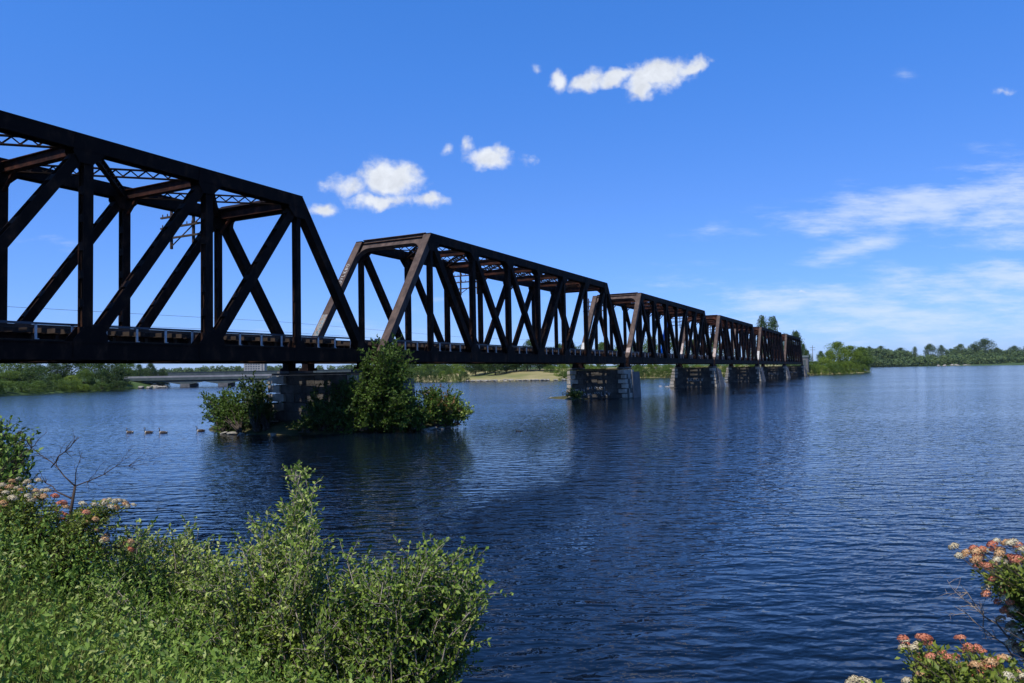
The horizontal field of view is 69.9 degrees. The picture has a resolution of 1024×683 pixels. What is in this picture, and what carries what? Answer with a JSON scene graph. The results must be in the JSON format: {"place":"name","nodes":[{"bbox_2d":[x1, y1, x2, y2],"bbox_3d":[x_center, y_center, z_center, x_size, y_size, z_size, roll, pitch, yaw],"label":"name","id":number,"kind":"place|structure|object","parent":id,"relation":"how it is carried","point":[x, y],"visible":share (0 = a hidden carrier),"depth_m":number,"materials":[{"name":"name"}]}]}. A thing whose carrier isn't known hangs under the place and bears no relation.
{"place":"outdoors","nodes":[
{"label":"outdoors","id":0,"kind":"place"},
{"bbox_2d":[0,381,159,395],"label":"wooded shore","id":1,"kind":"structure","parent":0,"point":[136,384],"depth_m":188.27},
{"bbox_2d":[1,380,19,392],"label":"bush","id":2,"kind":"object","parent":1,"relation":"on","point":[11,386],"visible":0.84,"depth_m":171.41,"materials":[{"name":"green plant"}]},
{"bbox_2d":[0,363,24,380],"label":"tree","id":3,"kind":"object","parent":1,"relation":"on","point":[9,367],"visible":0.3,"depth_m":210.73,"materials":[{"name":"green plant"}]},
{"bbox_2d":[0,370,25,382],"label":"tree","id":4,"kind":"object","parent":1,"relation":"on","point":[12,373],"visible":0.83,"depth_m":193.17,"materials":[{"name":"green plant"}]},
{"bbox_2d":[13,381,34,393],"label":"bush","id":5,"kind":"object","parent":1,"relation":"on","point":[23,386],"visible":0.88,"depth_m":177.06,"materials":[{"name":"green plant"}]},
{"bbox_2d":[14,383,42,392],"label":"bush","id":6,"kind":"object","parent":1,"relation":"on","point":[36,388],"visible":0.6,"depth_m":180.35,"materials":[{"name":"green plant"}]},
{"bbox_2d":[11,363,49,383],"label":"tree","id":7,"kind":"object","parent":1,"relation":"on","point":[38,365],"visible":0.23,"depth_m":214.44,"materials":[{"name":"green plant"}]},
{"bbox_2d":[15,366,53,382],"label":"tree","id":8,"kind":"object","parent":1,"relation":"on","point":[29,371],"visible":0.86,"depth_m":195.83,"materials":[{"name":"green plant"}]},
{"bbox_2d":[30,380,48,392],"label":"bush","id":9,"kind":"object","parent":1,"relation":"on","point":[42,384],"visible":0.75,"depth_m":184.60,"materials":[{"name":"green plant"}]},
{"bbox_2d":[38,380,58,391],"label":"bush","id":10,"kind":"object","parent":1,"relation":"on","point":[49,383],"visible":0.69,"depth_m":188.88,"materials":[{"name":"green plant"}]},
{"bbox_2d":[44,364,64,380],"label":"tree","id":11,"kind":"object","parent":1,"relation":"on","point":[56,368],"visible":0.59,"depth_m":221.56,"materials":[{"name":"green plant"}]},
{"bbox_2d":[45,373,63,387],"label":"bush","id":12,"kind":"object","parent":1,"relation":"on","point":[55,376],"visible":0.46,"depth_m":202.30,"materials":[{"name":"green plant"}]},
{"bbox_2d":[52,379,72,391],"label":"bush","id":13,"kind":"object","parent":1,"relation":"on","point":[61,387],"visible":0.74,"depth_m":195.65,"materials":[{"name":"green plant"}]},
{"bbox_2d":[57,379,84,391],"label":"bush","id":14,"kind":"object","parent":1,"relation":"on","point":[70,382],"visible":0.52,"depth_m":203.00,"materials":[{"name":"green plant"}]},
{"bbox_2d":[58,364,85,380],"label":"tree","id":15,"kind":"object","parent":1,"relation":"on","point":[67,369],"visible":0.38,"depth_m":226.50,"materials":[{"name":"green plant"}]},
{"bbox_2d":[64,375,82,388],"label":"tree","id":16,"kind":"object","parent":1,"relation":"on","point":[71,377],"visible":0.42,"depth_m":208.46,"materials":[{"name":"green plant"}]},
{"bbox_2d":[73,368,99,386],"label":"tree","id":17,"kind":"object","parent":1,"relation":"on","point":[89,377],"visible":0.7,"depth_m":211.30,"materials":[{"name":"green plant"}]},
{"bbox_2d":[78,364,108,380],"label":"tree","id":18,"kind":"object","parent":1,"relation":"on","point":[95,366],"visible":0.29,"depth_m":234.41,"materials":[{"name":"green plant"}]},
{"bbox_2d":[92,368,114,390],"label":"tree","id":19,"kind":"object","parent":1,"relation":"on","point":[104,371],"visible":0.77,"depth_m":215.29,"materials":[{"name":"green plant"}]},
{"bbox_2d":[101,364,126,380],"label":"tree","id":20,"kind":"object","parent":1,"relation":"on","point":[109,367],"visible":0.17,"depth_m":238.94,"materials":[{"name":"green plant"}]},
{"bbox_2d":[107,364,131,388],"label":"tree","id":21,"kind":"object","parent":1,"relation":"on","point":[116,370],"visible":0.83,"depth_m":219.34,"materials":[{"name":"green plant"}]},
{"bbox_2d":[119,364,136,376],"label":"tree","id":22,"kind":"object","parent":1,"relation":"on","point":[130,373],"visible":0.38,"depth_m":261.58,"materials":[{"name":"green plant"}]},
{"bbox_2d":[132,364,146,375],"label":"tree","id":23,"kind":"object","parent":1,"relation":"on","point":[139,367],"visible":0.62,"depth_m":291.39,"materials":[{"name":"green plant"}]},
{"bbox_2d":[143,364,156,375],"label":"tree","id":24,"kind":"object","parent":1,"relation":"on","point":[149,366],"visible":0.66,"depth_m":297.33,"materials":[{"name":"green plant"}]},
{"bbox_2d":[155,368,167,375],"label":"tree","id":25,"kind":"object","parent":1,"relation":"on","point":[160,372],"visible":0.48,"depth_m":299.19,"materials":[{"name":"green plant"}]},
{"bbox_2d":[0,562,271,682],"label":"grass cover","id":26,"kind":"object","parent":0,"point":[52,643],"depth_m":4.30,"materials":[{"name":"plant"}]},
{"bbox_2d":[209,410,461,434],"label":"island","id":27,"kind":"structure","parent":0,"point":[279,428],"depth_m":41.82,"materials":[{"name":"soil"}]},
{"bbox_2d":[197,386,247,432],"bbox_3d":[-17.420,4.362,44.017,4.033,3.414,4.848,-1,-2,0],"label":"shrub","id":28,"kind":"object","parent":27,"relation":"on","point":[225,412],"visible":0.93,"depth_m":43.47,"materials":[{"name":"green plant"}]},
{"bbox_2d":[233,370,282,431],"bbox_3d":[-15.204,3.640,44.129,2.885,3.904,5.817,0,-3,-27],"label":"shrub","id":29,"kind":"object","parent":27,"relation":"on","point":[256,405],"visible":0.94,"depth_m":43.37,"materials":[{"name":"green plant"}]},
{"bbox_2d":[284,412,319,432],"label":"shrub","id":30,"kind":"object","parent":27,"relation":"on","point":[305,424],"visible":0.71,"depth_m":41.15,"materials":[{"name":"green plant"}]},
{"bbox_2d":[301,377,356,432],"bbox_3d":[-10.186,3.883,41.014,3.008,3.871,3.579,1,-3,-41],"label":"shrub","id":31,"kind":"object","parent":27,"relation":"on","point":[324,415],"visible":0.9,"depth_m":40.75,"materials":[{"name":"green plant"}]},
{"bbox_2d":[337,373,368,433],"bbox_3d":[-9.018,3.705,41.321,2.535,3.850,2.677,1,-3,-41],"label":"shrub","id":32,"kind":"object","parent":27,"relation":"on","point":[353,428],"visible":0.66,"depth_m":40.75,"materials":[{"name":"green plant"}]},
{"bbox_2d":[347,332,420,431],"bbox_3d":[-7.164,2.439,40.732,4.400,5.894,4.220,-1,-2,0],"label":"tree","id":33,"kind":"object","parent":27,"relation":"on","point":[384,401],"visible":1,"depth_m":40.49,"materials":[{"name":"green plant"}]},
{"bbox_2d":[400,395,434,430],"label":"shrub","id":34,"kind":"object","parent":27,"relation":"on","point":[423,414],"visible":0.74,"depth_m":41.49,"materials":[{"name":"green plant"}]},
{"bbox_2d":[416,382,460,426],"bbox_3d":[-4.403,3.796,43.472,2.866,2.946,3.019,-3,-3,40],"label":"shrub","id":35,"kind":"object","parent":27,"relation":"on","point":[442,411],"visible":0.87,"depth_m":42.94,"materials":[{"name":"green plant"}]},
{"bbox_2d":[442,390,476,427],"bbox_3d":[-3.349,4.199,44.316,2.139,2.513,2.649,0,-2,-17],"label":"shrub","id":36,"kind":"object","parent":27,"relation":"on","point":[463,414],"visible":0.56,"depth_m":43.83,"materials":[{"name":"green plant"}]},
{"bbox_2d":[7,306,718,352],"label":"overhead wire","id":37,"kind":"object","parent":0,"point":[240,319],"visible":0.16,"depth_m":41.15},
{"bbox_2d":[0,365,1023,682],"bbox_3d":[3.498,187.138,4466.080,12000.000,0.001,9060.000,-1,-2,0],"label":"river","id":38,"kind":"structure","parent":0,"point":[804,529],"depth_m":18.34,"materials":[{"name":"blue liquid"}]},
{"bbox_2d":[73,384,92,390],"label":"bush","id":39,"kind":"object","parent":38,"relation":"in","point":[86,386],"visible":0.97,"depth_m":202.96,"materials":[{"name":"green plant"}]},
{"bbox_2d":[90,382,109,390],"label":"bush","id":40,"kind":"object","parent":38,"relation":"in","point":[103,384],"visible":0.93,"depth_m":208.27,"materials":[{"name":"green plant"}]},
{"bbox_2d":[109,381,128,389],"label":"bush","id":41,"kind":"object","parent":38,"relation":"in","point":[118,386],"visible":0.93,"depth_m":213.47,"materials":[{"name":"green plant"}]},
{"bbox_2d":[126,374,338,386],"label":"road bridge","id":42,"kind":"structure","parent":38,"relation":"on","point":[195,380],"depth_m":259.61,"materials":[{"name":"concrete"}]},
{"bbox_2d":[153,369,352,381],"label":"girder bridge","id":43,"kind":"structure","parent":38,"relation":"on","point":[236,372],"depth_m":332.71,"materials":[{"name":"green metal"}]},
{"bbox_2d":[267,370,414,429],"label":"bridge pier","id":44,"kind":"structure","parent":38,"relation":"in","point":[293,390],"depth_m":43.69,"materials":[{"name":"stone"}]},
{"bbox_2d":[0,110,370,370],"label":"truss span","id":45,"kind":"object","parent":44,"relation":"on","point":[25,338],"visible":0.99,"depth_m":32.93,"materials":[{"name":"metal"}]},
{"bbox_2d":[299,232,626,370],"bbox_3d":[-1.593,-2.166,65.984,9.449,9.237,45.180,-2,-3,27],"label":"truss span","id":46,"kind":"object","parent":44,"relation":"on","point":[471,349],"visible":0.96,"depth_m":57.94,"materials":[{"name":"metal"}]},
{"bbox_2d":[548,396,587,399],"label":"pier islet","id":47,"kind":"object","parent":38,"relation":"in","point":[564,397],"visible":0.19,"depth_m":84.16,"materials":[{"name":"stone"}]},
{"bbox_2d":[562,387,584,400],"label":"shrub","id":48,"kind":"object","parent":38,"relation":"in","point":[574,394],"visible":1,"depth_m":77.90,"materials":[{"name":"green plant"}]},
{"bbox_2d":[566,367,640,398],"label":"bridge pier","id":49,"kind":"structure","parent":38,"relation":"in","point":[619,383],"depth_m":83.73,"materials":[{"name":"stone"}]},
{"bbox_2d":[669,366,724,387],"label":"bridge pier","id":50,"kind":"structure","parent":38,"relation":"in","point":[700,377],"depth_m":124.39,"materials":[{"name":"stone"}]},
{"bbox_2d":[579,292,713,367],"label":"truss span","id":51,"kind":"object","parent":50,"relation":"on","point":[644,306],"visible":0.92,"depth_m":100.06,"materials":[{"name":"metal"}]},
{"bbox_2d":[672,315,758,366],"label":"truss span","id":52,"kind":"object","parent":50,"relation":"on","point":[722,325],"visible":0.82,"depth_m":142.07,"materials":[{"name":"metal"}]},
{"bbox_2d":[724,366,765,381],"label":"bridge pier","id":53,"kind":"structure","parent":38,"relation":"in","point":[746,374],"depth_m":165.15,"materials":[{"name":"stone"}]},
{"bbox_2d":[732,327,784,365],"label":"truss span","id":54,"kind":"object","parent":53,"relation":"on","point":[775,349],"visible":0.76,"depth_m":183.89,"materials":[{"name":"metal"}]},
{"bbox_2d":[760,366,790,378],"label":"bridge pier","id":55,"kind":"structure","parent":38,"relation":"in","point":[776,372],"depth_m":205.79,"materials":[{"name":"stone"}]},
{"bbox_2d":[763,334,802,365],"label":"truss span","id":56,"kind":"object","parent":55,"relation":"on","point":[793,349],"visible":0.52,"depth_m":224.87,"materials":[{"name":"metal"}]},
{"bbox_2d":[783,365,807,375],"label":"bridge pier","id":57,"kind":"structure","parent":38,"relation":"in","point":[800,370],"depth_m":246.19,"materials":[{"name":"stone"}]},
{"bbox_2d":[0,0,1023,374],"label":"sky","id":58,"kind":"structure","parent":0,"point":[848,172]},
{"bbox_2d":[14,361,1023,382],"bbox_3d":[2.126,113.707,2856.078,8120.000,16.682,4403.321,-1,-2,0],"label":"shore","id":59,"kind":"structure","parent":0,"point":[988,364],"depth_m":1176.41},
{"bbox_2d":[244,364,266,370],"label":"tower block","id":60,"kind":"structure","parent":59,"relation":"on","point":[256,367],"depth_m":891.95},
{"bbox_2d":[125,364,443,375],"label":"distant woodland","id":61,"kind":"object","parent":59,"relation":"on","point":[236,368],"visible":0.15,"depth_m":1147.08,"materials":[{"name":"plant"}]},
{"bbox_2d":[923,343,938,356],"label":"tree","id":62,"kind":"object","parent":59,"relation":"on","point":[929,347],"visible":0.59,"depth_m":1177.17,"materials":[{"name":"green plant"}]},
{"bbox_2d":[853,346,1023,366],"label":"woodland","id":63,"kind":"object","parent":59,"relation":"on","point":[894,358],"visible":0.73,"depth_m":1073.47,"materials":[{"name":"green plant"}]},
{"bbox_2d":[936,345,947,355],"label":"tree","id":64,"kind":"object","parent":59,"relation":"on","point":[942,349],"visible":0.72,"depth_m":1188.81,"materials":[{"name":"green plant"}]},
{"bbox_2d":[954,343,967,354],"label":"tree","id":65,"kind":"object","parent":59,"relation":"on","point":[960,346],"visible":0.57,"depth_m":1247.43,"materials":[{"name":"green plant"}]},
{"bbox_2d":[972,338,997,353],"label":"tree","id":66,"kind":"object","parent":59,"relation":"on","point":[983,344],"visible":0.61,"depth_m":1247.15,"materials":[{"name":"green plant"}]},
{"bbox_2d":[410,365,866,381],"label":"park shore","id":67,"kind":"structure","parent":0,"point":[518,374],"depth_m":280.44,"materials":[{"name":"green plant"}]},
{"bbox_2d":[413,370,425,381],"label":"bush","id":68,"kind":"object","parent":67,"relation":"on","point":[420,377],"visible":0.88,"depth_m":275.58,"materials":[{"name":"green plant"}]},
{"bbox_2d":[422,369,433,381],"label":"bush","id":69,"kind":"object","parent":67,"relation":"on","point":[427,377],"visible":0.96,"depth_m":274.23,"materials":[{"name":"green plant"}]},
{"bbox_2d":[418,364,441,375],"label":"bush","id":70,"kind":"object","parent":67,"relation":"on","point":[425,366],"visible":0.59,"depth_m":316.60,"materials":[{"name":"green plant"}]},
{"bbox_2d":[430,370,443,381],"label":"bush","id":71,"kind":"object","parent":67,"relation":"on","point":[435,378],"visible":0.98,"depth_m":272.79,"materials":[{"name":"green plant"}]},
{"bbox_2d":[437,364,453,373],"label":"bush","id":72,"kind":"object","parent":67,"relation":"on","point":[441,367],"visible":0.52,"depth_m":315.11,"materials":[{"name":"green plant"}]},
{"bbox_2d":[442,367,453,381],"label":"bush","id":73,"kind":"object","parent":67,"relation":"on","point":[449,370],"visible":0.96,"depth_m":271.06,"materials":[{"name":"green plant"}]},
{"bbox_2d":[451,366,464,381],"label":"bush","id":74,"kind":"object","parent":67,"relation":"on","point":[456,371],"visible":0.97,"depth_m":269.68,"materials":[{"name":"green plant"}]},
{"bbox_2d":[457,371,469,380],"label":"bush","id":75,"kind":"object","parent":67,"relation":"on","point":[465,374],"visible":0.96,"depth_m":268.28,"materials":[{"name":"green plant"}]},
{"bbox_2d":[462,364,487,375],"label":"tree","id":76,"kind":"object","parent":67,"relation":"on","point":[472,370],"visible":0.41,"depth_m":289.76,"materials":[{"name":"green plant"}]},
{"bbox_2d":[482,364,506,374],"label":"tree","id":77,"kind":"object","parent":67,"relation":"on","point":[490,369],"visible":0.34,"depth_m":284.53,"materials":[{"name":"green plant"}]},
{"bbox_2d":[497,364,517,372],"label":"tree","id":78,"kind":"object","parent":67,"relation":"on","point":[507,367],"visible":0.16,"depth_m":290.64,"materials":[{"name":"green plant"}]},
{"bbox_2d":[516,347,538,370],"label":"tree","id":79,"kind":"object","parent":67,"relation":"on","point":[525,366],"visible":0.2,"depth_m":288.91,"materials":[{"name":"green plant"}]},
{"bbox_2d":[544,365,554,372],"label":"bush","id":80,"kind":"object","parent":67,"relation":"on","point":[550,368],"visible":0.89,"depth_m":284.23,"materials":[{"name":"green plant"}]},
{"bbox_2d":[553,364,569,375],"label":"bush","id":81,"kind":"object","parent":67,"relation":"on","point":[564,366],"visible":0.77,"depth_m":266.97,"materials":[{"name":"green plant"}]},
{"bbox_2d":[596,342,607,368],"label":"tree","id":82,"kind":"object","parent":67,"relation":"on","point":[600,345],"visible":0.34,"depth_m":298.99,"materials":[{"name":"green plant"}]},
{"bbox_2d":[643,336,660,364],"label":"tree","id":83,"kind":"object","parent":67,"relation":"on","point":[645,349],"visible":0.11,"depth_m":309.63,"materials":[{"name":"green plant"}]},
{"bbox_2d":[645,364,659,373],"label":"bush","id":84,"kind":"object","parent":67,"relation":"on","point":[651,366],"visible":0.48,"depth_m":286.93,"materials":[{"name":"green plant"}]},
{"bbox_2d":[659,367,671,377],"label":"bush","id":85,"kind":"object","parent":67,"relation":"on","point":[666,369],"visible":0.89,"depth_m":275.82,"materials":[{"name":"green plant"}]},
{"bbox_2d":[756,315,767,365],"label":"tree","id":86,"kind":"object","parent":67,"relation":"on","point":[761,322],"visible":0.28,"depth_m":284.74,"materials":[{"name":"green plant"}]},
{"bbox_2d":[765,316,778,365],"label":"tree","id":87,"kind":"object","parent":67,"relation":"on","point":[772,324],"visible":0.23,"depth_m":282.73,"materials":[{"name":"green plant"}]},
{"bbox_2d":[789,330,804,365],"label":"tree","id":88,"kind":"object","parent":67,"relation":"on","point":[796,333],"visible":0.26,"depth_m":274.38,"materials":[{"name":"green plant"}]},
{"bbox_2d":[802,355,808,372],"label":"equipment hut","id":89,"kind":"object","parent":67,"relation":"on","point":[805,361],"visible":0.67,"depth_m":260.64,"materials":[{"name":"concrete"}]},
{"bbox_2d":[808,364,817,374],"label":"bush","id":90,"kind":"object","parent":67,"relation":"on","point":[812,367],"visible":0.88,"depth_m":263.57,"materials":[{"name":"green plant"}]},
{"bbox_2d":[818,356,834,371],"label":"bush","id":91,"kind":"object","parent":67,"relation":"on","point":[824,360],"visible":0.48,"depth_m":288.87,"materials":[{"name":"green plant"}]},
{"bbox_2d":[822,364,835,373],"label":"bush","id":92,"kind":"object","parent":67,"relation":"on","point":[831,368],"visible":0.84,"depth_m":271.65,"materials":[{"name":"green plant"}]},
{"bbox_2d":[816,341,853,370],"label":"tree","id":93,"kind":"object","parent":67,"relation":"on","point":[835,357],"visible":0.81,"depth_m":303.70,"materials":[{"name":"green plant"}]},
{"bbox_2d":[844,361,855,373],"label":"bush","id":94,"kind":"object","parent":67,"relation":"on","point":[851,366],"visible":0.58,"depth_m":289.71,"materials":[{"name":"green plant"}]},
{"bbox_2d":[836,345,867,369],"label":"tree","id":95,"kind":"object","parent":67,"relation":"on","point":[852,352],"visible":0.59,"depth_m":316.41,"materials":[{"name":"green plant"}]},
{"bbox_2d":[851,346,878,370],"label":"tree","id":96,"kind":"object","parent":67,"relation":"on","point":[863,349],"visible":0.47,"depth_m":333.03,"materials":[{"name":"green plant"}]},
{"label":"river bank","id":97,"kind":"structure","parent":0,"visible":0},
{"bbox_2d":[0,415,43,509],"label":"shrub","id":98,"kind":"object","parent":97,"relation":"on","point":[10,466],"visible":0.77,"depth_m":7.43,"materials":[{"name":"green plant"}]},
{"bbox_2d":[0,477,136,606],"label":"flowering shrub","id":99,"kind":"object","parent":97,"relation":"on","point":[9,502],"visible":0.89,"depth_m":6.17,"materials":[{"name":"white plant"}]},
{"bbox_2d":[18,429,155,609],"bbox_3d":[-3.836,1.683,6.561,1.422,1.849,0.445,-1,-2,0],"label":"dead branch","id":100,"kind":"object","parent":99,"relation":"attached to","point":[72,498],"visible":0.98,"depth_m":6.56,"materials":[{"name":"wood"}]},
{"bbox_2d":[96,515,241,629],"bbox_3d":[-3.432,2.365,7.305,1.327,1.587,2.496,0,-3,-30],"label":"shrub","id":101,"kind":"object","parent":97,"relation":"on","point":[180,549],"visible":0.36,"depth_m":6.82,"materials":[{"name":"green plant"}]},
{"bbox_2d":[90,567,256,681],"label":"shrub","id":102,"kind":"object","parent":97,"relation":"on","point":[142,614],"visible":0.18,"depth_m":5.57,"materials":[{"name":"green plant"}]},
{"bbox_2d":[0,501,423,682],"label":"weed cover","id":103,"kind":"object","parent":97,"relation":"on","point":[163,661],"visible":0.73,"depth_m":4.42,"materials":[{"name":"green plant"}]},
{"bbox_2d":[178,460,344,682],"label":"shrub","id":104,"kind":"object","parent":97,"relation":"on","point":[280,594],"visible":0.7,"depth_m":5.84,"materials":[{"name":"green leaf"},{"name":"brown twig"}]},
{"bbox_2d":[275,531,513,682],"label":"shrub","id":105,"kind":"object","parent":97,"relation":"on","point":[406,629],"visible":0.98,"depth_m":5.38,"materials":[{"name":"green leaf"},{"name":"brown twig"}]},
{"bbox_2d":[845,633,1023,682],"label":"flowering shrub","id":106,"kind":"object","parent":97,"relation":"on","point":[932,665],"visible":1,"depth_m":3.27,"materials":[{"name":"white plant"}]},
{"bbox_2d":[948,538,1023,671],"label":"flowering shrub","id":107,"kind":"object","parent":97,"relation":"on","point":[1007,582],"visible":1,"depth_m":3.58,"materials":[{"name":"beige plant"}]},
{"bbox_2d":[940,576,1023,657],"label":"dead branch","id":108,"kind":"object","parent":107,"relation":"attached to","point":[974,606],"visible":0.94,"depth_m":3.75,"materials":[{"name":"wood"}]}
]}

